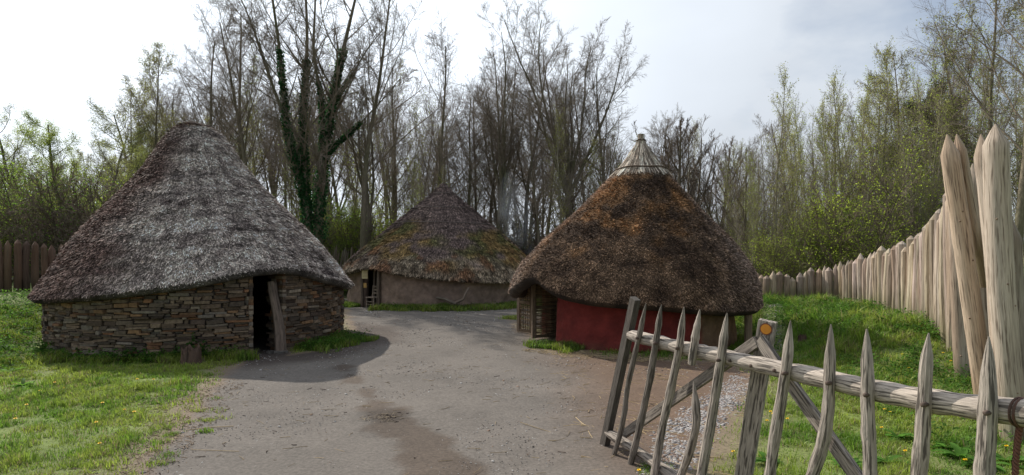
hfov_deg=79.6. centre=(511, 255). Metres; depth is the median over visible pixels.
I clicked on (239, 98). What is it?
bare tree
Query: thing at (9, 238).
shrub
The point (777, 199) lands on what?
young tree
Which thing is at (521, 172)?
bare tree
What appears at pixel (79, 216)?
shrub
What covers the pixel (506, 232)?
young tree
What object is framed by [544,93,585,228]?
young tree
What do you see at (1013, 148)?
young tree
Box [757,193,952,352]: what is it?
log palisade
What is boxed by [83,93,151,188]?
leafy tree
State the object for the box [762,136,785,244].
young tree
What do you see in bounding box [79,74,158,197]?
birch tree
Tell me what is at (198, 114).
bare tree
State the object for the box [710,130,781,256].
bare tree
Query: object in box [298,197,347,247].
shrub
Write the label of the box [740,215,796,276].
shrub
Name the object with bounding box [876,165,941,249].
shrub
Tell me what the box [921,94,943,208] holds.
young tree
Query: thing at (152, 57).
birch tree
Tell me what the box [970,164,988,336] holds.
gateway log
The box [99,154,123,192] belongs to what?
birch tree
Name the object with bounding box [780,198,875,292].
shrub
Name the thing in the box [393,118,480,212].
bare tree
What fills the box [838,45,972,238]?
birch tree
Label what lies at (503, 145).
bare tree
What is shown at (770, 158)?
young tree
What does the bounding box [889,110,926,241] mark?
young tree
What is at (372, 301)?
ladder back chair
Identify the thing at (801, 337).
tree stump
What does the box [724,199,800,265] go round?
shrub
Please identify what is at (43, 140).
leafy tree
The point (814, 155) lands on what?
young tree
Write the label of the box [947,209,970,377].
gateway log
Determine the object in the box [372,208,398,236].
shrub
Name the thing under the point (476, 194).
bare tree
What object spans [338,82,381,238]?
young tree
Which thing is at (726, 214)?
shrub
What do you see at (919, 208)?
young tree
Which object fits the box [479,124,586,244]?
bare tree
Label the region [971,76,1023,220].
birch tree
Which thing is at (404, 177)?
young tree
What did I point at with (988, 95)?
birch tree
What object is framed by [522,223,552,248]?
shrub
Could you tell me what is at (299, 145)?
bare tree
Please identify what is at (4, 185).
shrub
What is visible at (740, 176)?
young tree
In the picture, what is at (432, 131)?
young tree
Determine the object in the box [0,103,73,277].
leafy tree
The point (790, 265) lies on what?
shrub
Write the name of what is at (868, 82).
young tree
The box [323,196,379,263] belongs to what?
shrub
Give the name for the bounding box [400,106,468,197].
bare tree
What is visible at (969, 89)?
young tree
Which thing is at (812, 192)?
young tree
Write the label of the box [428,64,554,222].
bare tree
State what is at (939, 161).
young tree
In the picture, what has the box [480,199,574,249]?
shrub
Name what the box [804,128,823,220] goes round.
young tree
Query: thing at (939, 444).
dock plant
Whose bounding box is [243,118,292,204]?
bare tree
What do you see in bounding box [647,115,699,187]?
bare tree
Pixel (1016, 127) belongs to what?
young tree
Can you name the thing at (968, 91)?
young tree
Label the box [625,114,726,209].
bare tree
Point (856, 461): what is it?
dock plant
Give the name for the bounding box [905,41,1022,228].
young tree
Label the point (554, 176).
bare tree
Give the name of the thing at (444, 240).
daub roundhouse
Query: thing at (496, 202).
bare tree
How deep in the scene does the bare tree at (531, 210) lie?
58.48 m
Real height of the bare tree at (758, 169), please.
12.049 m
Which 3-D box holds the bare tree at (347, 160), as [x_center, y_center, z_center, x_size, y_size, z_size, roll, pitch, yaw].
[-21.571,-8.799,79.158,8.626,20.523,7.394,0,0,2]
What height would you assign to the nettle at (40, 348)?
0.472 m
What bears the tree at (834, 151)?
on the ground at (261, 331)
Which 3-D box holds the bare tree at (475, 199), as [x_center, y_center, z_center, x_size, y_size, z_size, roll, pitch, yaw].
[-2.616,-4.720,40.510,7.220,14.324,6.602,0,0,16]
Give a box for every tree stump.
[180,343,201,364]
[798,334,806,341]
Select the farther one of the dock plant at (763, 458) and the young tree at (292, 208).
the young tree at (292, 208)
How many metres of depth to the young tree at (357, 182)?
36.28 m
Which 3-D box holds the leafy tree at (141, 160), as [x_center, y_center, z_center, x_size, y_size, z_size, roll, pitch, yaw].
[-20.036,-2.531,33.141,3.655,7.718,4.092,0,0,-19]
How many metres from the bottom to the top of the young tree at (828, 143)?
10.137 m
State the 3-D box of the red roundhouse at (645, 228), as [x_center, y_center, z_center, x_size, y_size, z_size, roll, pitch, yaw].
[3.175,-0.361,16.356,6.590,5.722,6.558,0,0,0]
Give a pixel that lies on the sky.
(719, 59)
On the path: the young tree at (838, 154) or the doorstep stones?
the doorstep stones
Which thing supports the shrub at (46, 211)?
on the ground at (261, 331)
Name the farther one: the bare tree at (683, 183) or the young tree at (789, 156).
the bare tree at (683, 183)
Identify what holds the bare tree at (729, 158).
on the ground at (261, 331)
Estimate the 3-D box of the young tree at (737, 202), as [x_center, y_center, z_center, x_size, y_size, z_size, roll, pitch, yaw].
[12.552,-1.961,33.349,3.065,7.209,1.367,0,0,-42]
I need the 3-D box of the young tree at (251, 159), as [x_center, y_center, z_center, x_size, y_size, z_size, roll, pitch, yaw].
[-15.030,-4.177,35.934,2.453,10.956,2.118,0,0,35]
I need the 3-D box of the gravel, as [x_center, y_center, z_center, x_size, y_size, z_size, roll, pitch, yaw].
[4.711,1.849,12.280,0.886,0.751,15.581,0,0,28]
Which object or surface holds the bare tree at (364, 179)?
on the ground at (261, 331)
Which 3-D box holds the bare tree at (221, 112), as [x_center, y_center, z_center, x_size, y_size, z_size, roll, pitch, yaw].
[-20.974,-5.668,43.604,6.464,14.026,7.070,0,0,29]
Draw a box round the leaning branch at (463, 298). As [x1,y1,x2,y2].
[455,287,468,303]
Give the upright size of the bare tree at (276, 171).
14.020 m
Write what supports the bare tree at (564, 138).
on the ground at (261, 331)
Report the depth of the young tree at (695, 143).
51.61 m
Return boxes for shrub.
[0,138,100,282]
[0,146,98,266]
[0,153,123,243]
[0,156,122,272]
[0,193,82,281]
[0,197,72,273]
[0,209,21,270]
[2,165,67,205]
[2,175,106,254]
[15,153,130,222]
[59,202,82,235]
[268,186,286,201]
[290,188,392,259]
[294,200,344,249]
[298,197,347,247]
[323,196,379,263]
[326,196,393,253]
[330,201,357,233]
[330,236,359,274]
[336,206,410,235]
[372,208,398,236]
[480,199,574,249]
[503,207,555,255]
[510,218,561,254]
[512,205,547,252]
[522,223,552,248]
[716,193,756,244]
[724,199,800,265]
[739,206,825,279]
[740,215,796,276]
[744,165,895,273]
[750,237,793,278]
[772,223,823,274]
[776,246,811,283]
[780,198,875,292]
[783,134,941,269]
[797,204,898,280]
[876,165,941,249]
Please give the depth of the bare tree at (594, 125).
37.68 m
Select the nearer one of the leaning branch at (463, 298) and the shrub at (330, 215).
the leaning branch at (463, 298)
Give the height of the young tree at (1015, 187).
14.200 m
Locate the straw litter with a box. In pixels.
[54,340,773,474]
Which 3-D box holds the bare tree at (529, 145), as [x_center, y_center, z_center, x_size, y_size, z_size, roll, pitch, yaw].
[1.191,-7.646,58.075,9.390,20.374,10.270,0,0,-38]
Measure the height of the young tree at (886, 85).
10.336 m
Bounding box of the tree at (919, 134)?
[844,77,984,221]
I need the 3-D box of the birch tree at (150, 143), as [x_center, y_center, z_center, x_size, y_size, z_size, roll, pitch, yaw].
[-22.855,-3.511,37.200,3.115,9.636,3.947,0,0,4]
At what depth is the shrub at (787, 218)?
28.76 m
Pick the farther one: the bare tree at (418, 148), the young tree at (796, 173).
the bare tree at (418, 148)
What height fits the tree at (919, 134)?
10.207 m
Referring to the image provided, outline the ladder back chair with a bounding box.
[365,285,376,307]
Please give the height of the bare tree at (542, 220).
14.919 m
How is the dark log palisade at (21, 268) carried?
on the ground at (261, 331)
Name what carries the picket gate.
on the path
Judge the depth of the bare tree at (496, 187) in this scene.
62.36 m
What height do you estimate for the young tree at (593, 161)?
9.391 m
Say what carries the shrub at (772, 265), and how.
on the ground at (261, 331)
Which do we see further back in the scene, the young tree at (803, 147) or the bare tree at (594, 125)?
the bare tree at (594, 125)
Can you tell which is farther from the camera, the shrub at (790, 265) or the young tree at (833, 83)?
the shrub at (790, 265)
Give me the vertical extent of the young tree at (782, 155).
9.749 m
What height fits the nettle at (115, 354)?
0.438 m
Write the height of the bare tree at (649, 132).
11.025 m
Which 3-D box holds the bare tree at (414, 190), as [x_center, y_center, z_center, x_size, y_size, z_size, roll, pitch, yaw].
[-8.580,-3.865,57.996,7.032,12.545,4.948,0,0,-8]
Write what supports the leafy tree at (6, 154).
on the ground at (261, 331)
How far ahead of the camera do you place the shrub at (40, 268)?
23.25 m
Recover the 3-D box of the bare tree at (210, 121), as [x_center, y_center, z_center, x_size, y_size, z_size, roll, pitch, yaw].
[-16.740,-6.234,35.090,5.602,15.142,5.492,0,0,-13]
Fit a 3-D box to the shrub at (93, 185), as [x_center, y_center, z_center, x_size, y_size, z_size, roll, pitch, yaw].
[-19.688,-1.811,29.802,6.711,6.597,6.842,0,0,-5]
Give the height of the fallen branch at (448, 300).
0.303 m
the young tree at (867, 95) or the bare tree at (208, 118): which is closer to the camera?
the young tree at (867, 95)
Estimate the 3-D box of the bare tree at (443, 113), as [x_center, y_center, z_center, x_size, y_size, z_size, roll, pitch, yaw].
[-3.760,-5.960,37.846,8.503,16.869,7.775,0,0,40]
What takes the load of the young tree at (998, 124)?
on the ground at (261, 331)
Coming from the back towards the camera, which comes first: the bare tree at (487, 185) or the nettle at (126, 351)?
the bare tree at (487, 185)
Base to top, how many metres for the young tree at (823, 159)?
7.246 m
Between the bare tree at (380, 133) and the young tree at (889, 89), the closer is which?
the young tree at (889, 89)
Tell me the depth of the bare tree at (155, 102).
50.50 m
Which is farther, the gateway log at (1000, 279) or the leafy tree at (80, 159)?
the leafy tree at (80, 159)
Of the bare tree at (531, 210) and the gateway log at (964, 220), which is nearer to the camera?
the gateway log at (964, 220)
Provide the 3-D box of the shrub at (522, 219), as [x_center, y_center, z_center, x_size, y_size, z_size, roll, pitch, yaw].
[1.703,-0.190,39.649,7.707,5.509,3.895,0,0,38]
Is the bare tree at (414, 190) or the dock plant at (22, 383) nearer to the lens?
the dock plant at (22, 383)
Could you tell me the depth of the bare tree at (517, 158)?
43.51 m
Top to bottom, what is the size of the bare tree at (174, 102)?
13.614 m
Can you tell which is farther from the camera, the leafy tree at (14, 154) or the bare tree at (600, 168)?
the bare tree at (600, 168)
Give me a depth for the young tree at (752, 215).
25.32 m
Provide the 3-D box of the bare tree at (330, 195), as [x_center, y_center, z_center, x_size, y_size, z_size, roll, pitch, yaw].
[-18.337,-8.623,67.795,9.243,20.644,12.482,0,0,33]
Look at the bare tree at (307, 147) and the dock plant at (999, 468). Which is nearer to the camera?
the dock plant at (999, 468)
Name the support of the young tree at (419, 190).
on the ground at (261, 331)
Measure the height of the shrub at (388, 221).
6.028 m
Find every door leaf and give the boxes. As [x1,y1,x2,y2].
[517,287,530,332]
[531,284,557,338]
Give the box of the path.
[147,299,749,474]
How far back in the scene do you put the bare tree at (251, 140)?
58.09 m
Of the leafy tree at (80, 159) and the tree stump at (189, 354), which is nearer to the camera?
the tree stump at (189, 354)
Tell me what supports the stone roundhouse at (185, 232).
on the ground at (261, 331)
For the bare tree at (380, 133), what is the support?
on the ground at (261, 331)
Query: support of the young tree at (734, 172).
on the ground at (261, 331)
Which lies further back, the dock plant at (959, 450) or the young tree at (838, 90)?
the young tree at (838, 90)
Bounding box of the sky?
[0,0,1023,236]
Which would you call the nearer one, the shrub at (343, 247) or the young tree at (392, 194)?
the shrub at (343, 247)
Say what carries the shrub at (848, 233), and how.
on the ground at (261, 331)
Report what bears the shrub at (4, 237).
on the ground at (261, 331)
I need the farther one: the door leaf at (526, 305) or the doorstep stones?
the door leaf at (526, 305)
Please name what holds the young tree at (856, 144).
on the ground at (261, 331)
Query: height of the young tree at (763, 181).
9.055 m
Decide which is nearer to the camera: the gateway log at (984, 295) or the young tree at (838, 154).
the gateway log at (984, 295)
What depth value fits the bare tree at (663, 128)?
42.14 m
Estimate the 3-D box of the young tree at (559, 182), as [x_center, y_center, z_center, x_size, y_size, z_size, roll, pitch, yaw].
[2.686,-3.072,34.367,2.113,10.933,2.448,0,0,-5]
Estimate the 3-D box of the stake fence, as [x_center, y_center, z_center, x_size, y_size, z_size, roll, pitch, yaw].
[-9.015,0.899,33.584,3.781,3.035,0.919,0,0,0]
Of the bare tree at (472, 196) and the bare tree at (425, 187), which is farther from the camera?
the bare tree at (472, 196)
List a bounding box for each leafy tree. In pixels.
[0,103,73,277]
[0,131,29,203]
[0,147,49,188]
[8,108,110,243]
[43,149,95,201]
[63,118,154,201]
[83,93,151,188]
[87,139,133,204]
[109,142,150,181]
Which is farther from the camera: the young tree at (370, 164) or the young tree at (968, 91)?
the young tree at (370, 164)
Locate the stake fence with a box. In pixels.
[327,246,358,266]
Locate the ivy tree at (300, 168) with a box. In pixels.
[206,0,416,244]
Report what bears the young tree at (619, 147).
on the ground at (261, 331)
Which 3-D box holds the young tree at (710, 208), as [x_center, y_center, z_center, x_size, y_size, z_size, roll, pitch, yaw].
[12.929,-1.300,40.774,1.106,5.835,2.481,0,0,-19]
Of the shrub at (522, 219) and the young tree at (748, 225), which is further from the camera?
the shrub at (522, 219)
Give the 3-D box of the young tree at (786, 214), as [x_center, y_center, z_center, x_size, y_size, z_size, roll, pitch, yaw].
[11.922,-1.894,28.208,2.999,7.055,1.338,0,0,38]
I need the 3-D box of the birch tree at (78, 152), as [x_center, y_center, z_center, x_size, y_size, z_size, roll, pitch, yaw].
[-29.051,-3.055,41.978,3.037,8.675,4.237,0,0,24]
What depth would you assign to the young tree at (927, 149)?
25.49 m
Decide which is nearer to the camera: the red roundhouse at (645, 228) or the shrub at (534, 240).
the red roundhouse at (645, 228)
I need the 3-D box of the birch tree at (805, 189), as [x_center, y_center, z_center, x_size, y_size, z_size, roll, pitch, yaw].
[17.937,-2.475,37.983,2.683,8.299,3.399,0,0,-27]
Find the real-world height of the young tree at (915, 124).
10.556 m
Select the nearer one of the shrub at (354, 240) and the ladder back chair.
the ladder back chair
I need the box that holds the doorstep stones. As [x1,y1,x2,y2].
[266,350,287,353]
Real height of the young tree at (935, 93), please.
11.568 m
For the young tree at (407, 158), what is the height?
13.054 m
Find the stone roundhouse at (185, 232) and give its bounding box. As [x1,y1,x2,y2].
[27,121,354,357]
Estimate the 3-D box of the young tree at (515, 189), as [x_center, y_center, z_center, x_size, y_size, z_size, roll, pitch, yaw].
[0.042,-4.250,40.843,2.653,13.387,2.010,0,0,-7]
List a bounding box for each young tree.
[231,43,263,170]
[238,90,276,197]
[273,79,307,221]
[309,117,371,255]
[324,41,410,228]
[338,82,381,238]
[351,91,388,223]
[376,141,394,230]
[378,61,409,224]
[387,98,437,217]
[389,118,440,215]
[404,156,423,209]
[418,83,446,193]
[438,165,451,186]
[498,173,513,236]
[504,100,531,245]
[543,105,577,232]
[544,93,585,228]
[579,131,603,206]
[608,133,637,168]
[688,116,702,193]
[702,191,719,222]
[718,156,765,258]
[719,138,752,246]
[720,140,748,237]
[720,156,760,251]
[730,199,744,251]
[737,185,766,266]
[740,150,765,263]
[741,135,800,263]
[748,61,810,263]
[748,150,771,272]
[754,122,770,236]
[757,119,781,245]
[762,129,780,212]
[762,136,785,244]
[766,157,789,255]
[768,103,793,280]
[774,115,797,270]
[777,104,802,275]
[779,77,848,265]
[781,123,810,272]
[784,112,817,253]
[787,175,800,251]
[789,97,871,267]
[800,106,822,262]
[804,91,840,222]
[804,94,847,240]
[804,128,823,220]
[805,150,819,267]
[807,117,851,248]
[808,139,822,198]
[809,90,900,252]
[816,65,861,234]
[818,62,915,237]
[828,115,854,234]
[837,147,861,207]
[844,68,883,226]
[846,119,865,199]
[847,91,884,241]
[851,84,892,238]
[852,97,934,215]
[857,35,919,243]
[874,55,905,167]
[876,123,943,242]
[878,101,953,235]
[879,91,921,228]
[887,134,932,240]
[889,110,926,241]
[903,18,965,217]
[903,57,994,192]
[904,88,930,206]
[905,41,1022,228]
[908,76,940,210]
[910,46,972,203]
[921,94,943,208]
[923,36,1011,165]
[925,14,1005,165]
[930,18,982,130]
[955,36,997,146]
[982,8,1023,196]
[985,78,1016,205]
[997,5,1023,194]
[997,38,1023,260]
[1010,64,1023,245]
[1011,112,1020,217]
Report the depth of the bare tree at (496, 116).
48.57 m
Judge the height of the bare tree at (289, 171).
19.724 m
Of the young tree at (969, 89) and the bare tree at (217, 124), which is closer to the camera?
the young tree at (969, 89)
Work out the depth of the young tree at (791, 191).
29.89 m
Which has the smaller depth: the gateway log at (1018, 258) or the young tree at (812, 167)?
the gateway log at (1018, 258)
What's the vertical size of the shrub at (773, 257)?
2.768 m
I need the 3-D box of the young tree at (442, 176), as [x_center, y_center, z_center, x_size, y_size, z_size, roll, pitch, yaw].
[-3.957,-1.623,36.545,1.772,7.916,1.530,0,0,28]
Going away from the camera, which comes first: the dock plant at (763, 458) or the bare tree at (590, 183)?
the dock plant at (763, 458)
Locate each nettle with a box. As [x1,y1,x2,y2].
[32,341,48,354]
[108,345,123,361]
[123,344,141,359]
[141,345,156,360]
[168,345,179,356]
[186,332,204,351]
[201,340,209,355]
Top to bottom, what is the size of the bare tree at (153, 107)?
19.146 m
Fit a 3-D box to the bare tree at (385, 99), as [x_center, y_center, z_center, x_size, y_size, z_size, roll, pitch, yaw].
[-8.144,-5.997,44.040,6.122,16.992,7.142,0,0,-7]
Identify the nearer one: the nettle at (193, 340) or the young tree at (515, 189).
the nettle at (193, 340)
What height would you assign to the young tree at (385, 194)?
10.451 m
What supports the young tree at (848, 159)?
on the ground at (261, 331)
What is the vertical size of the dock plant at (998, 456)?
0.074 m
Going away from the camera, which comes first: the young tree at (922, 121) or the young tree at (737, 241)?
the young tree at (737, 241)
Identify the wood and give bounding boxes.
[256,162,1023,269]
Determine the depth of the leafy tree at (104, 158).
43.46 m
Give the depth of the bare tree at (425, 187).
34.33 m
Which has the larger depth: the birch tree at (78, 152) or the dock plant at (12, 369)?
the birch tree at (78, 152)
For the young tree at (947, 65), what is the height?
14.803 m
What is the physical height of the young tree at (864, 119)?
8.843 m
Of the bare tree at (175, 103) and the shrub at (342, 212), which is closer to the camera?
the shrub at (342, 212)
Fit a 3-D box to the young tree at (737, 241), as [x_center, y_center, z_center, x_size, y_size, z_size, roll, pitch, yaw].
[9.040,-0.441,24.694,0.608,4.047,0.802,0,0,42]
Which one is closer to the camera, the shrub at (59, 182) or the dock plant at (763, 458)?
the dock plant at (763, 458)
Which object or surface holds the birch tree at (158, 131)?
on the ground at (261, 331)
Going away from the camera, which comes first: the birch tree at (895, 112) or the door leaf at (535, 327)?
the door leaf at (535, 327)
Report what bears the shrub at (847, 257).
on the ground at (261, 331)
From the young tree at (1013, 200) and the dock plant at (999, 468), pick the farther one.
the young tree at (1013, 200)
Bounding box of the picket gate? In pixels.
[600,296,1023,474]
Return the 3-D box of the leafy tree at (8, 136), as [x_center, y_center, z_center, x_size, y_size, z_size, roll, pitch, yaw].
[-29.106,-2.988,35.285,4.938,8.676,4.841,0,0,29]
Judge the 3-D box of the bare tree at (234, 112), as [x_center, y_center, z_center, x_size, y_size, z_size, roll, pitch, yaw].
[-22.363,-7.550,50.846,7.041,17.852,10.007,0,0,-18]
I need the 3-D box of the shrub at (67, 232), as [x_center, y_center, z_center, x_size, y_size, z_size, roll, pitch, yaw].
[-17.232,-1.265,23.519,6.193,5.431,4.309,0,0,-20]
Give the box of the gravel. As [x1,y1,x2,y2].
[636,303,782,474]
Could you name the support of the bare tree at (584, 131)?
on the ground at (261, 331)
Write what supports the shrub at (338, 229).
on the ground at (261, 331)
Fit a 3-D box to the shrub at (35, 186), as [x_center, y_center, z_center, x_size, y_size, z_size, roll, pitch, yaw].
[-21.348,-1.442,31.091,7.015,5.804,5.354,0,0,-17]
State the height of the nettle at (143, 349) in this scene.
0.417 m
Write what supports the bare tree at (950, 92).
on the ground at (261, 331)
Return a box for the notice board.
[362,269,367,278]
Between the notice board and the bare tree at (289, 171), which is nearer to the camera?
the notice board
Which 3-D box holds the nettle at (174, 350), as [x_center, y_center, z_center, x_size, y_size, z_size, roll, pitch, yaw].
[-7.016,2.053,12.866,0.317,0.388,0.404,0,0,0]
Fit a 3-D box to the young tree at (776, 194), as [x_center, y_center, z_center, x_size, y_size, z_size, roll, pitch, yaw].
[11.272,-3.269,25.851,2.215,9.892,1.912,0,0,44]
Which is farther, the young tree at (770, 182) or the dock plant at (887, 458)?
the young tree at (770, 182)
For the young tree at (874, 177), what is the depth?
24.60 m
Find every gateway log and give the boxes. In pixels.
[940,134,986,393]
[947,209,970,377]
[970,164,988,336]
[973,134,990,339]
[982,124,1023,443]
[1012,218,1023,376]
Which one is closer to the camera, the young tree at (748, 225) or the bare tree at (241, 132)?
the young tree at (748, 225)
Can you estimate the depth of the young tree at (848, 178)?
27.67 m
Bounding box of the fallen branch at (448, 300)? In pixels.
[436,297,455,304]
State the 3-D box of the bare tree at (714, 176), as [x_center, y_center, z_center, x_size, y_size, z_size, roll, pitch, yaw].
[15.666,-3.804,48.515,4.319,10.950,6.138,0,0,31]
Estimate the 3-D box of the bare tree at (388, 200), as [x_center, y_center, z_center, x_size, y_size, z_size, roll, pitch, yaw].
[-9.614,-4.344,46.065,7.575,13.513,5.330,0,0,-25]
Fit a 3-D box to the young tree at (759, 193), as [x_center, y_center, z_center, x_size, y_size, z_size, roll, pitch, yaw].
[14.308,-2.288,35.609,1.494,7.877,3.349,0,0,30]
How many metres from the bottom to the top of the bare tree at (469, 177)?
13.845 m
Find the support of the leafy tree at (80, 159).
on the ground at (261, 331)
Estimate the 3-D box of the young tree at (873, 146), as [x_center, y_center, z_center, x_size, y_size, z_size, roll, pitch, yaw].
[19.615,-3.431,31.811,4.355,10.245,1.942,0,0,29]
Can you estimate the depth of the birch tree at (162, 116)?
35.53 m
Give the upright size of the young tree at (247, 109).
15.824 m
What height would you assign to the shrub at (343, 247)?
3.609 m
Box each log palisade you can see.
[0,239,62,291]
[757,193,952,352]
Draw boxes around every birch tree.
[68,148,99,190]
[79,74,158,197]
[98,119,160,186]
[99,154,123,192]
[109,106,174,192]
[114,41,186,172]
[146,123,163,147]
[784,161,820,237]
[833,72,909,221]
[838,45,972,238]
[891,0,1023,198]
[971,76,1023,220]
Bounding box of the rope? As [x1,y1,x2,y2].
[1008,397,1023,474]
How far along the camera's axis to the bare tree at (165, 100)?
38.41 m
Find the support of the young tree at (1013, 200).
on the ground at (261, 331)
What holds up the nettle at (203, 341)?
on the ground at (261, 331)
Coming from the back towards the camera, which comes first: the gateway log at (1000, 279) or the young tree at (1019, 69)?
the young tree at (1019, 69)
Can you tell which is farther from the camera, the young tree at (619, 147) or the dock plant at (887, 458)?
the young tree at (619, 147)
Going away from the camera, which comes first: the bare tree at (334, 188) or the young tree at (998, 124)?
the young tree at (998, 124)
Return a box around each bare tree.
[114,78,234,154]
[126,72,203,147]
[126,94,243,153]
[127,77,199,148]
[146,0,316,185]
[149,76,189,148]
[149,89,190,152]
[156,3,281,166]
[156,13,260,153]
[168,74,268,180]
[170,102,257,175]
[197,54,282,181]
[207,97,258,166]
[227,89,268,183]
[234,70,297,204]
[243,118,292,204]
[250,78,313,206]
[253,59,342,213]
[260,78,347,210]
[262,80,349,218]
[272,106,332,215]
[275,0,453,248]
[282,76,362,215]
[292,85,402,221]
[324,67,399,248]
[333,116,360,189]
[336,73,426,221]
[343,110,432,218]
[365,49,437,217]
[373,90,432,220]
[379,91,466,203]
[381,5,520,197]
[381,89,471,197]
[386,148,431,213]
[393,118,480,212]
[393,179,429,222]
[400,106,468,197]
[414,73,526,213]
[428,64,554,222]
[429,75,517,207]
[446,2,538,238]
[450,140,509,223]
[452,49,555,229]
[456,93,542,218]
[459,179,491,216]
[464,29,581,252]
[471,139,528,212]
[477,65,573,228]
[479,0,648,226]
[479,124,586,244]
[479,180,521,223]
[481,157,554,247]
[484,89,548,235]
[515,62,630,214]
[517,118,557,238]
[525,86,604,234]
[539,34,647,204]
[540,142,592,227]
[545,76,611,202]
[573,133,632,205]
[575,130,628,201]
[615,105,689,176]
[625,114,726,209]
[641,123,686,176]
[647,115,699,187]
[663,124,721,206]
[677,136,760,236]
[684,141,732,216]
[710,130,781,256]
[738,138,771,215]
[740,111,817,274]
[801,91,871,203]
[887,0,1023,240]
[902,30,1023,153]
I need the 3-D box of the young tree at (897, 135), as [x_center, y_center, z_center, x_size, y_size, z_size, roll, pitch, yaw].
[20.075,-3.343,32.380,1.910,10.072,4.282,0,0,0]
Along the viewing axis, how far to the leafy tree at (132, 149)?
35.01 m
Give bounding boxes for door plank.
[267,281,286,350]
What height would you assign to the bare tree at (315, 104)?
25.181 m
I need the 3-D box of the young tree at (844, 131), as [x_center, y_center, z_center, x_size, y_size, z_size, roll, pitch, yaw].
[19.337,-4.341,33.811,5.171,12.164,2.306,0,0,27]
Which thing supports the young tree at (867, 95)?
on the ground at (261, 331)
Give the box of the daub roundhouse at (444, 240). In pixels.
[341,183,526,306]
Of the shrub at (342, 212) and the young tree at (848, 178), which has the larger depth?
the shrub at (342, 212)
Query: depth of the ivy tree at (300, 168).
31.25 m
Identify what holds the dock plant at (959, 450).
on the ground at (261, 331)
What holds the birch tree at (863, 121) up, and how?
on the ground at (261, 331)
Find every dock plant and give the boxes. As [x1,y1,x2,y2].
[0,367,26,373]
[5,378,33,388]
[755,451,783,464]
[831,458,862,469]
[859,454,910,469]
[884,429,913,439]
[931,442,970,465]
[932,440,961,452]
[960,453,1010,473]
[996,453,1023,467]
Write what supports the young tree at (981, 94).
on the ground at (261, 331)
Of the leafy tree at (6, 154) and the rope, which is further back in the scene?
the leafy tree at (6, 154)
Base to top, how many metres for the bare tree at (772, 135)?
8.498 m
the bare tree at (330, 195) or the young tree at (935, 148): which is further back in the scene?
the bare tree at (330, 195)
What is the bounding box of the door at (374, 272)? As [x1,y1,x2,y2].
[373,270,380,304]
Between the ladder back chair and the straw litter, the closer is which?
the straw litter
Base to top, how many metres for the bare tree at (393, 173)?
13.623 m
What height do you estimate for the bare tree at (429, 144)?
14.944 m
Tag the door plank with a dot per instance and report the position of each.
(279, 334)
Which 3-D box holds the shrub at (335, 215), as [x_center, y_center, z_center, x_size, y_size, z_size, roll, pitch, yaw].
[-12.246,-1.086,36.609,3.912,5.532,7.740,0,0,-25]
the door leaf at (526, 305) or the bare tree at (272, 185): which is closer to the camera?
the door leaf at (526, 305)
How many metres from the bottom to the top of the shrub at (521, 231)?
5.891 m
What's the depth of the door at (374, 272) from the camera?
26.62 m
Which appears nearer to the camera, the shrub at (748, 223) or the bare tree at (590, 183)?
the shrub at (748, 223)
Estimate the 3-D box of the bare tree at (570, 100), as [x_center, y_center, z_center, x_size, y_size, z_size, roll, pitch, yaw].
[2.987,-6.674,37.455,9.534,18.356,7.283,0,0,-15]
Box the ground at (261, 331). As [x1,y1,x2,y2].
[0,263,1023,474]
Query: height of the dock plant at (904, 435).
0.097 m
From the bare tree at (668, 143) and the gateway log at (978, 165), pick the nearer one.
the gateway log at (978, 165)
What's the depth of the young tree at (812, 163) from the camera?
27.41 m
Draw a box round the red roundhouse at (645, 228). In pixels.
[508,134,763,352]
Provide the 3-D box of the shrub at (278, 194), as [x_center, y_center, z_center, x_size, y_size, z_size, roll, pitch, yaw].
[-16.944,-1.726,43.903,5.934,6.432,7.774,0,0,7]
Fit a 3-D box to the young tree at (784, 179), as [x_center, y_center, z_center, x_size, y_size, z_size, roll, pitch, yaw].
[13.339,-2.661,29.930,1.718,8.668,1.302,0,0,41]
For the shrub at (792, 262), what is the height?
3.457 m
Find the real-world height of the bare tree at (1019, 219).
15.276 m
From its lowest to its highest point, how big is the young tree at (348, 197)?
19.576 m
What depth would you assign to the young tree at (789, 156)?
30.38 m
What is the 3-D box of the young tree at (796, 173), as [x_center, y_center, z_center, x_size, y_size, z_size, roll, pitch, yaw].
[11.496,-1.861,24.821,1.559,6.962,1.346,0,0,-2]
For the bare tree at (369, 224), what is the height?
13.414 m
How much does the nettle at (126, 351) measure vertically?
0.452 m
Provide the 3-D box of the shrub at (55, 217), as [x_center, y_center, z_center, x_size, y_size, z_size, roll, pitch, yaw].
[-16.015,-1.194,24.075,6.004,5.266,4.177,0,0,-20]
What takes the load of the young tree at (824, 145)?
on the ground at (261, 331)

